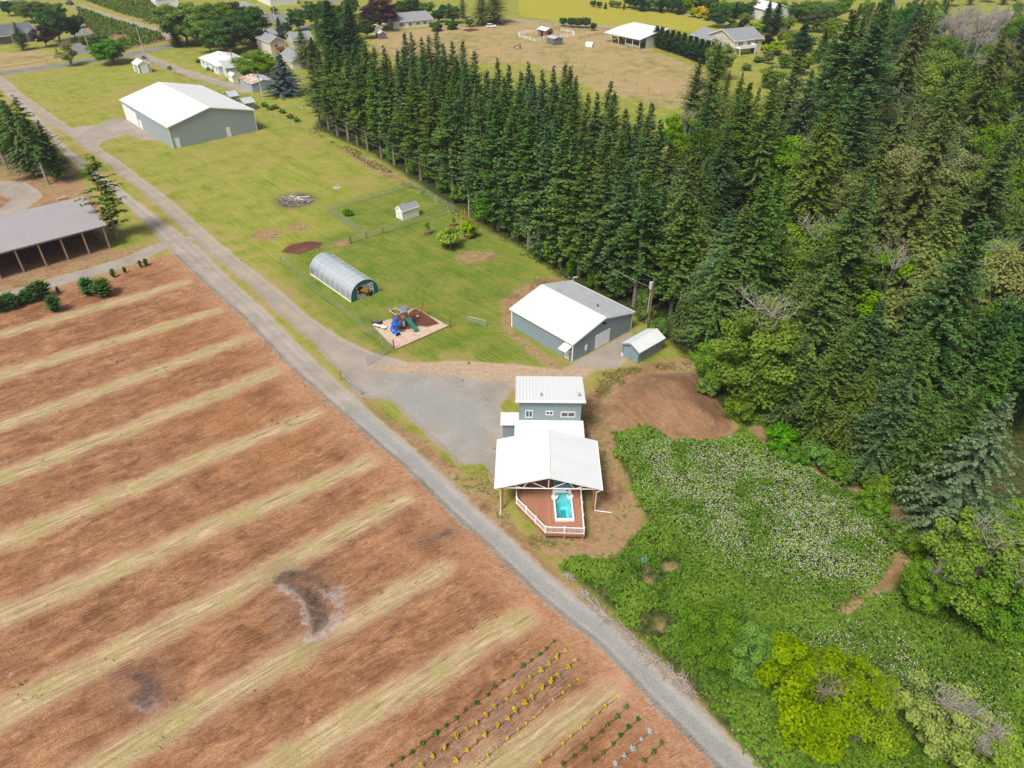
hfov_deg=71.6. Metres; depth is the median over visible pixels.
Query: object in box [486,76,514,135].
fir tree
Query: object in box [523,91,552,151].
fir tree
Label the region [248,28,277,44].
garage
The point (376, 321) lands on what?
tipped barrow
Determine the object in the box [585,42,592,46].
calf hutch
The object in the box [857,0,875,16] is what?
broadleaf tree
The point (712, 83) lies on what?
conifer tree
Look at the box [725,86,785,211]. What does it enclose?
conifer tree
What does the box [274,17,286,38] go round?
conifer tree
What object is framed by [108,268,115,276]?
evergreen shrub
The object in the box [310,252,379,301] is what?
hoop greenhouse
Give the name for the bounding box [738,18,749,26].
broadleaf tree
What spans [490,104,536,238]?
fir tree
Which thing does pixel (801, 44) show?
conifer tree
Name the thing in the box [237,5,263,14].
broadleaf tree
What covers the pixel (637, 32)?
white pole barn
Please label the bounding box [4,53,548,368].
lawn
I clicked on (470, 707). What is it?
drip hose
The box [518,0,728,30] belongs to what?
hay field
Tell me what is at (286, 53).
house wing
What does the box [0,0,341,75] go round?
asphalt road
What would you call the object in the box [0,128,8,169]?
conifer tree
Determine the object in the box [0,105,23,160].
conifer tree
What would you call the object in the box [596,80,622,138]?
fir tree
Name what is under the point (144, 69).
roll up door
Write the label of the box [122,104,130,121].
sliding door
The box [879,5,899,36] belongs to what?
broadleaf tree
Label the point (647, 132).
fir tree
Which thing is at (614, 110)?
fir tree
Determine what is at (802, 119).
conifer tree
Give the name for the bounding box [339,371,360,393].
pipe gate
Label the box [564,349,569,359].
door
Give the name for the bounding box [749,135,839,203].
broadleaf tree
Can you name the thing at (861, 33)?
conifer tree
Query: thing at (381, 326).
picnic bench
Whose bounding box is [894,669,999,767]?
broadleaf tree
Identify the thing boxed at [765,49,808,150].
conifer tree
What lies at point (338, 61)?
fir tree
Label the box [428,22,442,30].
shrub
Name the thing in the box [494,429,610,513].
patio cover
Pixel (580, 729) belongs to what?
drip hose
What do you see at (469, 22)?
broadleaf tree
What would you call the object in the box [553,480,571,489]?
spa cover
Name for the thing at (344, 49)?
fir tree
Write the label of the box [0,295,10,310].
evergreen shrub
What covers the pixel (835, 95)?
conifer tree
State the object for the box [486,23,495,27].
parked car
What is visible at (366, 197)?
wire fence
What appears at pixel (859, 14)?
conifer tree
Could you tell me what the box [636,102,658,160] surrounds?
fir tree
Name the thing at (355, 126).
fir tree
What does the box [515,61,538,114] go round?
fir tree
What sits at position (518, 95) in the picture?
fir tree
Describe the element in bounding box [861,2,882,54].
conifer tree
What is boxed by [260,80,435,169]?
overhead cable
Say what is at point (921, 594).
broadleaf tree
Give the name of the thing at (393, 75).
fir tree
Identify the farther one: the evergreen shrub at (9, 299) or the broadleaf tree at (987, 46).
the broadleaf tree at (987, 46)
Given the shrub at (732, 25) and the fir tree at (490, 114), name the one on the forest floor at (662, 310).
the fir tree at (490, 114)
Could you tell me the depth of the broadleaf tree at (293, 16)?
309.67 m
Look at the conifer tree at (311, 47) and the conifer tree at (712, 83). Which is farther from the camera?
the conifer tree at (311, 47)
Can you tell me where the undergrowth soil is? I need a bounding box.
[564,342,1023,767]
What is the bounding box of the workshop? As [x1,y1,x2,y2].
[509,276,634,361]
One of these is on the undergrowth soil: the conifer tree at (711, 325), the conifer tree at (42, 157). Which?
the conifer tree at (711, 325)
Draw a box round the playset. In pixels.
[389,302,428,336]
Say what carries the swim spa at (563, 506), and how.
in the deck
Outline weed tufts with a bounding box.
[12,127,690,748]
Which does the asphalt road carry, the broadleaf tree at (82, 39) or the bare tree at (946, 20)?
the broadleaf tree at (82, 39)
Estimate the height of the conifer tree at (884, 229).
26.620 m
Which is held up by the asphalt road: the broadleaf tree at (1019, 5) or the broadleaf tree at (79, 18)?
the broadleaf tree at (79, 18)
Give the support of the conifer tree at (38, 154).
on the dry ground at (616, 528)
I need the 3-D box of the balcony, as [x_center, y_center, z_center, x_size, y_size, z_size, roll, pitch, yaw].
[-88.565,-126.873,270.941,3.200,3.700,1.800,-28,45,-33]
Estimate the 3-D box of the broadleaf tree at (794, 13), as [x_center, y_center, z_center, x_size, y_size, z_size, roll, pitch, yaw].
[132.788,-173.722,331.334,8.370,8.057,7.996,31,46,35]
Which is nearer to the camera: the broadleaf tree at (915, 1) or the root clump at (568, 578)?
the root clump at (568, 578)
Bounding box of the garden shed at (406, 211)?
[395,201,418,220]
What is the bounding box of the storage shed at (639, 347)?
[620,328,665,363]
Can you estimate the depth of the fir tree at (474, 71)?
184.96 m
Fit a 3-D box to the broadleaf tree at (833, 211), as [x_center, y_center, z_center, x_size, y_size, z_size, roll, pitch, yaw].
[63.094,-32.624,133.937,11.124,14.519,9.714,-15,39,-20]
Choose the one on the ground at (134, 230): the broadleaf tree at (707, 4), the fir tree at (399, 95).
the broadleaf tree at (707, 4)
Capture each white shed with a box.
[131,58,151,73]
[372,24,382,33]
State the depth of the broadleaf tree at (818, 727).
54.94 m
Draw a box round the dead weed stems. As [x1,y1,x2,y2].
[400,655,575,767]
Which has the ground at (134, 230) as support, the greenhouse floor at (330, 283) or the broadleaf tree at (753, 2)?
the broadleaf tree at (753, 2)
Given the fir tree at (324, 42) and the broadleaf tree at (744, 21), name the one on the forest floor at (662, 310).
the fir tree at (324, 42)
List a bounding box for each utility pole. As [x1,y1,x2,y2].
[256,72,262,99]
[466,172,470,216]
[647,279,654,327]
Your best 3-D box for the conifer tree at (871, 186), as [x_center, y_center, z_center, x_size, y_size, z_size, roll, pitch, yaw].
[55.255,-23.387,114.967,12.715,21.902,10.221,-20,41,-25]
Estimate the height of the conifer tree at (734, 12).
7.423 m
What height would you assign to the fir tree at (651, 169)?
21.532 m
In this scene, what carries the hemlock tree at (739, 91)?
on the forest floor at (662, 310)
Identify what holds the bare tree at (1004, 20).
on the forest floor at (662, 310)
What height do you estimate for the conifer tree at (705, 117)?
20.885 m
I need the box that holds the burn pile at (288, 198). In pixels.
[274,193,313,204]
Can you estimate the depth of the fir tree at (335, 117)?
185.65 m
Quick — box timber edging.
[367,325,448,349]
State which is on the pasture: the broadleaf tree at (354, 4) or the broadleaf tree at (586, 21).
the broadleaf tree at (586, 21)
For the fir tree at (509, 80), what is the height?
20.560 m
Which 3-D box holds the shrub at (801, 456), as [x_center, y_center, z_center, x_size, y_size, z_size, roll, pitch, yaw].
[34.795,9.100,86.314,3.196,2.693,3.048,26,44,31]
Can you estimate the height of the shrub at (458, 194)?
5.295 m
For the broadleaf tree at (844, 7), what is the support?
on the ground at (134, 230)
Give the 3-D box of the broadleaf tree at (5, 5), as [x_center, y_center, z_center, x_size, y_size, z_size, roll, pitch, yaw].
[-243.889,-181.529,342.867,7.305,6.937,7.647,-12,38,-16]
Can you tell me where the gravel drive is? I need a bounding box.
[0,5,767,767]
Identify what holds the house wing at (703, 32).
on the ground at (134, 230)
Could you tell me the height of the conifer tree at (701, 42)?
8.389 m
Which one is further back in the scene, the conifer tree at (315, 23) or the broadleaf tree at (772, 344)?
the conifer tree at (315, 23)
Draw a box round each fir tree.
[295,51,323,126]
[305,50,330,129]
[310,45,349,135]
[320,40,342,106]
[326,47,354,141]
[335,51,365,145]
[336,44,354,92]
[341,43,366,106]
[345,55,378,150]
[351,43,380,118]
[361,58,390,157]
[364,46,396,116]
[375,61,405,164]
[377,45,396,113]
[382,59,406,134]
[384,73,422,171]
[386,64,419,141]
[388,67,435,180]
[393,31,416,76]
[393,49,409,86]
[394,46,414,103]
[405,54,419,116]
[407,32,419,66]
[410,53,438,121]
[411,74,431,153]
[413,36,433,90]
[413,77,444,185]
[416,34,440,86]
[419,98,463,190]
[422,95,442,171]
[424,63,457,121]
[425,58,447,113]
[426,88,471,202]
[427,27,449,75]
[428,42,453,95]
[437,99,470,191]
[442,72,463,108]
[446,56,468,102]
[447,40,467,95]
[450,93,505,221]
[451,82,468,148]
[456,118,488,203]
[457,97,492,169]
[458,39,471,86]
[458,61,474,118]
[459,74,473,132]
[461,50,488,111]
[467,77,490,135]
[468,99,519,230]
[480,69,497,137]
[482,102,511,186]
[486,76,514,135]
[486,78,499,131]
[488,58,505,101]
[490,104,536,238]
[493,97,511,168]
[497,65,522,116]
[502,111,549,248]
[503,89,538,156]
[507,70,537,121]
[509,112,535,188]
[510,72,549,121]
[512,123,577,258]
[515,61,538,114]
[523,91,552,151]
[524,85,545,159]
[525,123,585,267]
[532,114,569,197]
[533,104,564,189]
[535,69,553,135]
[539,83,572,132]
[545,65,564,116]
[545,97,568,169]
[548,137,615,277]
[556,134,583,219]
[557,62,573,130]
[557,65,584,123]
[558,100,586,165]
[562,75,585,152]
[565,118,600,172]
[571,158,625,288]
[574,131,623,208]
[574,137,601,204]
[576,92,598,145]
[578,92,603,163]
[591,121,618,165]
[591,160,642,297]
[594,105,619,154]
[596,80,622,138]
[597,91,624,147]
[609,107,633,158]
[610,159,630,255]
[611,132,638,190]
[611,173,668,306]
[612,121,638,181]
[613,171,644,256]
[618,183,670,286]
[625,137,656,200]
[626,146,670,215]
[627,100,644,152]
[630,124,647,186]
[632,114,654,165]
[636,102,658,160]
[642,119,673,183]
[643,189,708,314]
[646,185,678,272]
[652,140,684,205]
[663,168,693,271]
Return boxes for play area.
[374,308,445,347]
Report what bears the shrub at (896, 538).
on the dry ground at (616, 528)
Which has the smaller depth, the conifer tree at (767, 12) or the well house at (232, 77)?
the well house at (232, 77)
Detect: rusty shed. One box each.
[239,73,275,92]
[375,29,386,38]
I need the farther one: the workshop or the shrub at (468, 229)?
the shrub at (468, 229)
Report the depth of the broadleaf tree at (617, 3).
362.33 m
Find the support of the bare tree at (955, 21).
on the forest floor at (662, 310)
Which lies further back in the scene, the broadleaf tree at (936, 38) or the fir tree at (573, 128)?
the broadleaf tree at (936, 38)
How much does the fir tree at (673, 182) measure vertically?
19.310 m
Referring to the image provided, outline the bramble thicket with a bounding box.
[558,350,1023,767]
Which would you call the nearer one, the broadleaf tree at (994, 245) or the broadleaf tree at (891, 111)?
the broadleaf tree at (994, 245)
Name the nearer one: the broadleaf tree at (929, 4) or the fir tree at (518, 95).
the fir tree at (518, 95)
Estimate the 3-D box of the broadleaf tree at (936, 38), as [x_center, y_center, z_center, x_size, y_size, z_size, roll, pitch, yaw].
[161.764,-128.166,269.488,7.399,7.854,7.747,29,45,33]
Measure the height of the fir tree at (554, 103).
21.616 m
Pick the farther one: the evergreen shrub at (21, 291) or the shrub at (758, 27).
the shrub at (758, 27)
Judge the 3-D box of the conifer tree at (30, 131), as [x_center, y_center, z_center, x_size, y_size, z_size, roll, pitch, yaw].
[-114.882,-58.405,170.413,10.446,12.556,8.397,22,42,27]
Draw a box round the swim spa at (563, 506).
[551,490,574,521]
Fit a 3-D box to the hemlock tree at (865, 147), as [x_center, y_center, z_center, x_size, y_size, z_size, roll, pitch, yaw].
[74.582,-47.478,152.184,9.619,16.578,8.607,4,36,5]
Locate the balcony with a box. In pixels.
[274,46,284,52]
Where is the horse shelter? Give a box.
[537,26,553,37]
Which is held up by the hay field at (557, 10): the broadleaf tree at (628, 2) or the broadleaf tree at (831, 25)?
the broadleaf tree at (628, 2)
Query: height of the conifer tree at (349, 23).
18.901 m
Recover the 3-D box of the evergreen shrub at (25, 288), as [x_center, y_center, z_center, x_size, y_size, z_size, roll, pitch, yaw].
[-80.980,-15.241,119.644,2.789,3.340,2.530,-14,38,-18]
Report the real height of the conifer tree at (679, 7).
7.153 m
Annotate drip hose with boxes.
[394,642,552,763]
[430,652,562,758]
[459,662,574,758]
[481,681,576,761]
[545,700,613,759]
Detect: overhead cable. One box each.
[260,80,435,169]
[268,79,468,172]
[480,189,645,285]
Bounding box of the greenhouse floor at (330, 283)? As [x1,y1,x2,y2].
[312,271,373,300]
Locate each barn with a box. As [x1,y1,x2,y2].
[0,196,110,278]
[119,82,257,148]
[604,22,669,49]
[749,0,791,19]
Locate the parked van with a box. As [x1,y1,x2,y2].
[65,0,73,4]
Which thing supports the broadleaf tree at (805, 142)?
on the forest floor at (662, 310)
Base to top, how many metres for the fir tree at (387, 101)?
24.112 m
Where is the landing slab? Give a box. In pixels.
[492,440,496,448]
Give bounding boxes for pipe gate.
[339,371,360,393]
[349,231,366,243]
[367,339,394,363]
[467,316,484,324]
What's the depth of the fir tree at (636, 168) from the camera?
129.75 m
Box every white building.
[151,0,178,8]
[258,0,296,5]
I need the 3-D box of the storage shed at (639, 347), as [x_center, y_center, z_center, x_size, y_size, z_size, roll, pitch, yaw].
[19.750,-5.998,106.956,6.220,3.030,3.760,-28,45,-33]
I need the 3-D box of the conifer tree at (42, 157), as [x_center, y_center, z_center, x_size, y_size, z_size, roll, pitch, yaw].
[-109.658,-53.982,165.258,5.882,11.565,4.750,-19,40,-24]
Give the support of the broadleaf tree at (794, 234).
on the forest floor at (662, 310)
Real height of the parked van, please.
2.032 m
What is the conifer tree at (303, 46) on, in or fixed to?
on the ground at (134, 230)
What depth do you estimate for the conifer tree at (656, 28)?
284.91 m
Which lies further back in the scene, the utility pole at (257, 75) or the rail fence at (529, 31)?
the rail fence at (529, 31)
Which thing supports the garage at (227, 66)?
on the ground at (134, 230)
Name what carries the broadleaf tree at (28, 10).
on the ground at (134, 230)
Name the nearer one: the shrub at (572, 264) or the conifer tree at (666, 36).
the shrub at (572, 264)
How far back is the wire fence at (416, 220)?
145.99 m
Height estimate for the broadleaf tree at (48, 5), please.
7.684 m
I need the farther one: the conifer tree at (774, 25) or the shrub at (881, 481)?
the conifer tree at (774, 25)
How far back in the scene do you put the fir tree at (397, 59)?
198.96 m
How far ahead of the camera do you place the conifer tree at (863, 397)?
81.97 m
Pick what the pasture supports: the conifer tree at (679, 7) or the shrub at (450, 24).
the shrub at (450, 24)
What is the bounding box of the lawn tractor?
[356,287,372,295]
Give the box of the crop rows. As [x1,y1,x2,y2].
[75,0,166,46]
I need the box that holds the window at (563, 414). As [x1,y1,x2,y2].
[561,412,574,416]
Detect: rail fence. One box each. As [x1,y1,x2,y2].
[518,29,547,40]
[560,28,574,37]
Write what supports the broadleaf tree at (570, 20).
on the pasture
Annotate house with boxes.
[0,22,38,44]
[198,51,250,74]
[227,71,238,82]
[239,1,263,12]
[255,32,285,56]
[382,10,433,28]
[500,376,585,437]
[708,26,764,55]
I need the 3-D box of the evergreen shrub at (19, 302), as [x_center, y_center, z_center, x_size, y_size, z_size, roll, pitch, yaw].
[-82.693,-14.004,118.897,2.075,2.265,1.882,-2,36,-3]
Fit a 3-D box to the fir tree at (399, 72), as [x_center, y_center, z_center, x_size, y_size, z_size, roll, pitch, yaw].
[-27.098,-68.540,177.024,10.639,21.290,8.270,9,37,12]
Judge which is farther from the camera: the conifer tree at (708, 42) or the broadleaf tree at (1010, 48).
the conifer tree at (708, 42)
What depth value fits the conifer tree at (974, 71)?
178.06 m
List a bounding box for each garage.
[217,60,243,77]
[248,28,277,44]
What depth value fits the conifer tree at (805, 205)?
121.28 m
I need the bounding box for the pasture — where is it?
[0,21,708,106]
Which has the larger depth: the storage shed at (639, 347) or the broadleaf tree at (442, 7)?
the broadleaf tree at (442, 7)
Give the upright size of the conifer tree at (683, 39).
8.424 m
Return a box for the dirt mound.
[609,373,732,440]
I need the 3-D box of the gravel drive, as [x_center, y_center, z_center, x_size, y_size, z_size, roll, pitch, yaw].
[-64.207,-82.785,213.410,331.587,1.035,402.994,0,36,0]
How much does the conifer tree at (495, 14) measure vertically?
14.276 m
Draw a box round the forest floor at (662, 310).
[0,28,1023,414]
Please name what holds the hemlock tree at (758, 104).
on the forest floor at (662, 310)
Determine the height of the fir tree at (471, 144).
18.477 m
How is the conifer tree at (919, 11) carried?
on the forest floor at (662, 310)
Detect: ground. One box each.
[0,0,913,613]
[0,0,1023,715]
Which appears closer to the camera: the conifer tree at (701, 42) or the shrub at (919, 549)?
the shrub at (919, 549)
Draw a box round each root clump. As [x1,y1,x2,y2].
[562,572,576,581]
[576,586,591,599]
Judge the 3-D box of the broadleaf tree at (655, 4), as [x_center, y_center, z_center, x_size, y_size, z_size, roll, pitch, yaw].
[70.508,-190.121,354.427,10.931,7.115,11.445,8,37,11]
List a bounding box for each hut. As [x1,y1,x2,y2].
[222,90,239,101]
[238,97,254,109]
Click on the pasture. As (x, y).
(642, 69)
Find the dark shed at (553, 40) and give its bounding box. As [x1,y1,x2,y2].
[546,35,562,45]
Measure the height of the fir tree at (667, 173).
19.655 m
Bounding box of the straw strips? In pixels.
[0,281,626,767]
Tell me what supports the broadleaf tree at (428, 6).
on the ground at (134, 230)
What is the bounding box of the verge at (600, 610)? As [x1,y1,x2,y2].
[580,595,698,702]
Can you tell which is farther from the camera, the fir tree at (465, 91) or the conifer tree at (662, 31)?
the conifer tree at (662, 31)
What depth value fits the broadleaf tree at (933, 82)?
183.03 m
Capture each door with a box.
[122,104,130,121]
[126,107,134,123]
[131,110,139,126]
[140,65,149,73]
[174,138,180,147]
[226,127,231,136]
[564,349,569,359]
[595,328,609,348]
[626,347,631,359]
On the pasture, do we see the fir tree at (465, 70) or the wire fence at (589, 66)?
the wire fence at (589, 66)
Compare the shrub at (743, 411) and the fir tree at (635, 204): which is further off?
the fir tree at (635, 204)
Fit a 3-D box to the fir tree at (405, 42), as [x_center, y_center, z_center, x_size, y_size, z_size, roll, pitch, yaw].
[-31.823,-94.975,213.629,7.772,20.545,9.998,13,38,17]
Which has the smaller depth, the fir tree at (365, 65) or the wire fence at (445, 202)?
the wire fence at (445, 202)
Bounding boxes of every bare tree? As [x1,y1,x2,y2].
[931,12,969,37]
[943,9,975,37]
[948,4,987,34]
[953,24,978,49]
[963,10,994,53]
[965,51,987,77]
[967,14,1002,55]
[977,29,1001,49]
[979,9,1013,39]
[987,6,1018,38]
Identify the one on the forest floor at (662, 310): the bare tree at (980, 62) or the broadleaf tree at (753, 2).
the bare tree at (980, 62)
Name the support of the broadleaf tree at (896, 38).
on the forest floor at (662, 310)
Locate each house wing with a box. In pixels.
[280,47,309,69]
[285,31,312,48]
[690,26,716,43]
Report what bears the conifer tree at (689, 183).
on the forest floor at (662, 310)
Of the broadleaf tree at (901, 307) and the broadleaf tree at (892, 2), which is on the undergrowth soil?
the broadleaf tree at (901, 307)
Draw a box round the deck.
[515,479,584,540]
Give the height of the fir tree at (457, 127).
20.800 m
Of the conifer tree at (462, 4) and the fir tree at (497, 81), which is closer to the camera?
the fir tree at (497, 81)
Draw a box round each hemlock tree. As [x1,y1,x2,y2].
[716,70,733,122]
[723,71,745,134]
[734,86,772,188]
[774,78,784,109]
[774,144,811,213]
[816,40,834,77]
[830,138,903,236]
[847,124,873,181]
[850,97,918,206]
[851,9,868,44]
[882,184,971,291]
[888,35,910,66]
[906,5,935,60]
[944,125,1023,245]
[969,50,983,73]
[980,111,1023,166]
[984,206,1021,254]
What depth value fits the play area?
113.43 m
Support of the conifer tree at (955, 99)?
on the forest floor at (662, 310)
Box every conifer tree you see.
[0,94,27,161]
[0,100,46,176]
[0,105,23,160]
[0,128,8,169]
[9,23,34,49]
[10,94,51,184]
[19,115,60,164]
[30,120,73,179]
[30,131,51,175]
[73,154,128,238]
[168,28,184,46]
[261,54,304,97]
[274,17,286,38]
[289,26,316,67]
[307,37,323,62]
[310,0,353,63]
[311,12,325,42]
[336,0,358,29]
[340,4,371,56]
[410,0,422,11]
[458,0,468,17]
[468,0,496,24]
[483,0,509,23]
[638,0,647,10]
[643,143,718,307]
[651,25,659,44]
[654,27,665,47]
[658,0,665,12]
[659,29,671,49]
[663,30,677,51]
[667,291,692,343]
[669,31,682,52]
[672,208,756,335]
[674,249,747,353]
[675,0,683,13]
[675,32,688,55]
[675,59,708,133]
[677,94,715,173]
[682,35,694,57]
[684,205,768,340]
[685,36,698,59]
[687,42,736,132]
[691,38,706,60]
[692,159,721,243]
[694,0,702,9]
[697,39,710,63]
[697,125,748,228]
[702,41,714,61]
[710,82,767,200]
[711,170,790,317]
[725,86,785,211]
[731,2,738,18]
[747,175,801,267]
[751,218,805,316]
[752,104,859,254]
[753,77,789,178]
[757,1,773,31]
[759,335,819,426]
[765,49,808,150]
[766,3,785,34]
[767,183,907,356]
[776,270,811,331]
[778,67,821,154]
[780,255,849,390]
[784,9,881,142]
[784,337,856,444]
[786,22,818,57]
[798,2,927,165]
[798,54,831,138]
[802,314,885,440]
[803,297,857,383]
[806,69,851,180]
[809,299,905,431]
[816,31,829,50]
[820,84,886,203]
[822,360,880,464]
[826,174,878,239]
[834,362,930,483]
[838,15,869,77]
[844,167,915,328]
[852,3,863,35]
[854,327,939,463]
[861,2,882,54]
[864,4,873,24]
[865,8,934,135]
[869,110,964,284]
[871,5,894,69]
[871,221,995,411]
[879,391,946,496]
[881,296,981,425]
[887,392,1023,562]
[894,0,931,61]
[909,384,1002,506]
[911,60,972,171]
[919,371,986,463]
[930,137,1023,261]
[946,31,1015,170]
[948,333,1020,436]
[963,63,978,87]
[986,21,1023,88]
[989,67,1023,142]
[992,46,1023,123]
[1010,197,1023,257]
[1016,148,1023,198]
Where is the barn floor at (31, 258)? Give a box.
[0,231,107,277]
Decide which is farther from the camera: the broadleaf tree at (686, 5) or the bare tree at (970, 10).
the broadleaf tree at (686, 5)
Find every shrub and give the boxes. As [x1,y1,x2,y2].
[0,291,17,308]
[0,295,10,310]
[13,294,24,305]
[17,289,31,302]
[22,284,39,301]
[26,281,45,299]
[35,279,51,297]
[43,294,61,311]
[76,276,94,294]
[88,276,113,296]
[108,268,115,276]
[338,117,350,130]
[342,208,352,215]
[360,129,381,147]
[382,141,402,159]
[404,152,422,172]
[419,152,434,179]
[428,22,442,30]
[435,169,449,190]
[436,226,459,247]
[444,20,457,28]
[448,178,469,201]
[452,732,458,739]
[460,220,478,237]
[470,193,502,221]
[496,204,510,231]
[511,207,542,238]
[512,706,517,713]
[530,232,542,251]
[540,235,572,262]
[566,255,589,275]
[586,265,610,285]
[607,266,633,295]
[635,305,656,322]
[636,282,660,306]
[649,317,667,334]
[687,9,697,16]
[694,6,708,17]
[694,373,720,395]
[722,393,757,421]
[727,23,738,27]
[741,62,751,70]
[745,22,765,31]
[752,56,765,61]
[760,41,786,54]
[764,421,798,454]
[784,446,810,468]
[801,439,833,465]
[820,448,862,485]
[856,483,890,518]
[858,464,903,498]
[881,519,920,553]
[900,533,930,561]
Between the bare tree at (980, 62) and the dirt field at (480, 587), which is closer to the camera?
the dirt field at (480, 587)
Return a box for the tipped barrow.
[372,318,381,323]
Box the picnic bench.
[373,324,386,329]
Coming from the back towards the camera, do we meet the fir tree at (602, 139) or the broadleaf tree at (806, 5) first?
the broadleaf tree at (806, 5)
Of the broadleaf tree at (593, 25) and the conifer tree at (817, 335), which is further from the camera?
the broadleaf tree at (593, 25)
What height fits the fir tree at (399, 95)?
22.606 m
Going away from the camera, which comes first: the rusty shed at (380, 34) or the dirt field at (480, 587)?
the dirt field at (480, 587)
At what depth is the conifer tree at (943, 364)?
85.78 m
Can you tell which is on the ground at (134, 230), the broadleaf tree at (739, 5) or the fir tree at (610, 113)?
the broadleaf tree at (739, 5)
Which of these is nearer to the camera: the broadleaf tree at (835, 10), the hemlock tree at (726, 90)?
the hemlock tree at (726, 90)
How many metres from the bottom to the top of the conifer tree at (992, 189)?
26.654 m
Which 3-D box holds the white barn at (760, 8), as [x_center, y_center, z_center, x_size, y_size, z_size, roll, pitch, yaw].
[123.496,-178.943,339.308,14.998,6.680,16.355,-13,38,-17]
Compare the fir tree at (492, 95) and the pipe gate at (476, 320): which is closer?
the pipe gate at (476, 320)
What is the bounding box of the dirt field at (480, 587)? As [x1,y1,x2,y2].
[0,255,709,767]
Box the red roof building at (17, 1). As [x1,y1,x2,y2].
[0,0,22,10]
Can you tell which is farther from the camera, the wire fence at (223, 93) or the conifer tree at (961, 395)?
the wire fence at (223, 93)
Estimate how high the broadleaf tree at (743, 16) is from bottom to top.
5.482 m
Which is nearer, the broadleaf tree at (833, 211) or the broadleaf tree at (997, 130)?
the broadleaf tree at (833, 211)
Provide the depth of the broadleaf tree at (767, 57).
260.70 m
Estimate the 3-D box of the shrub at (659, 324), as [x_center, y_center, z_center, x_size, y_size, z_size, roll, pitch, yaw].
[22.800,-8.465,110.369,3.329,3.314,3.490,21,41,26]
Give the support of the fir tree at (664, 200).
on the forest floor at (662, 310)
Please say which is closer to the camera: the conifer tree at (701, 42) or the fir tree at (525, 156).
the fir tree at (525, 156)
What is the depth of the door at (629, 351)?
105.79 m
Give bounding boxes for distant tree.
[939,1,952,22]
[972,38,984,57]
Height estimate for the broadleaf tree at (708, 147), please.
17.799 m
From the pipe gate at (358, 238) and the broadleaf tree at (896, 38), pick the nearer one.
the pipe gate at (358, 238)
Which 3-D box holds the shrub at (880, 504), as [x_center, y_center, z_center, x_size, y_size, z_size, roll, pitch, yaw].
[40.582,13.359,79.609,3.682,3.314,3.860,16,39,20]
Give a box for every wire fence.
[3,57,62,68]
[142,58,319,133]
[281,258,390,345]
[327,205,364,233]
[328,184,411,209]
[383,206,454,233]
[412,183,454,210]
[509,46,679,94]
[542,22,604,30]
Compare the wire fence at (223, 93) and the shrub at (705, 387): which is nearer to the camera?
the shrub at (705, 387)
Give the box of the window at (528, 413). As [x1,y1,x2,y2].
[525,410,532,417]
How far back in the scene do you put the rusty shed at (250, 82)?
231.23 m
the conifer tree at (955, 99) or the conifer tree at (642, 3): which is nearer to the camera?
the conifer tree at (955, 99)
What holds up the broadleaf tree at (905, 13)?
on the forest floor at (662, 310)
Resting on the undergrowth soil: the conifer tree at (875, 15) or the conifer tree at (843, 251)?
the conifer tree at (843, 251)
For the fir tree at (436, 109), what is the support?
on the forest floor at (662, 310)
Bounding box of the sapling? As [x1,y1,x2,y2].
[423,222,429,233]
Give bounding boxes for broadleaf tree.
[0,1,13,15]
[9,0,41,21]
[30,25,56,46]
[31,2,72,42]
[37,2,55,9]
[53,39,77,65]
[65,15,81,38]
[73,14,85,23]
[77,36,88,47]
[85,38,130,63]
[87,33,109,47]
[142,1,204,44]
[183,20,225,52]
[185,18,212,34]
[196,14,250,51]
[197,0,235,19]
[222,2,242,15]
[225,9,272,48]
[229,49,283,73]
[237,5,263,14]
[269,6,277,13]
[282,21,292,32]
[285,7,307,30]
[300,1,323,25]
[316,0,335,6]
[321,1,345,28]
[341,0,359,11]
[357,0,397,25]
[358,19,376,37]
[394,0,413,12]
[419,2,435,12]
[431,8,444,21]
[438,3,451,17]
[444,5,462,19]
[464,18,474,26]
[559,18,566,23]
[567,17,574,26]
[574,17,583,27]
[582,17,590,25]
[590,22,596,29]
[613,1,621,6]
[623,0,632,7]
[629,0,640,9]
[645,0,663,10]
[660,108,712,171]
[666,0,679,12]
[673,599,749,669]
[678,0,696,10]
[680,128,751,192]
[687,338,728,388]
[703,0,716,12]
[705,35,737,75]
[706,4,731,27]
[711,0,731,6]
[711,282,816,409]
[721,1,736,17]
[723,618,780,688]
[735,1,750,14]
[738,12,751,20]
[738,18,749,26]
[740,4,754,14]
[749,0,760,5]
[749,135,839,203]
[753,629,894,763]
[758,64,787,87]
[759,211,861,302]
[761,34,775,44]
[764,52,774,63]
[775,0,788,5]
[776,28,787,44]
[777,135,819,169]
[778,53,793,67]
[779,14,797,29]
[779,21,788,30]
[782,30,797,48]
[787,2,800,17]
[791,57,816,73]
[793,0,825,23]
[802,34,816,50]
[804,6,832,31]
[808,48,820,61]
[815,37,838,69]
[818,0,843,24]
[818,17,843,37]
[818,660,915,763]
[820,171,879,226]
[826,1,849,14]
[830,241,927,346]
[835,0,855,9]
[841,74,867,130]
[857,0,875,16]
[861,63,927,110]
[865,144,927,218]
[868,85,894,139]
[869,102,923,154]
[876,131,922,176]
[877,243,1005,359]
[879,0,895,10]
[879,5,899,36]
[885,20,911,60]
[889,92,933,137]
[892,2,924,42]
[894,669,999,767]
[895,63,946,113]
[897,164,980,246]
[899,556,962,613]
[902,88,944,139]
[910,0,920,9]
[916,49,982,93]
[920,506,1023,616]
[921,9,954,43]
[922,0,943,11]
[928,36,941,49]
[929,35,970,59]
[929,48,959,74]
[932,150,984,202]
[933,709,1023,767]
[935,79,1020,137]
[943,236,1023,304]
[945,123,973,161]
[951,175,1001,248]
[955,290,1023,369]
[960,155,1023,239]
[961,246,1023,314]
[963,553,1023,644]
[965,292,1023,419]
[967,109,1023,169]
[976,39,998,77]
[979,39,1023,89]
[1005,9,1023,45]
[1012,0,1023,14]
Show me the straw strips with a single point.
(520, 751)

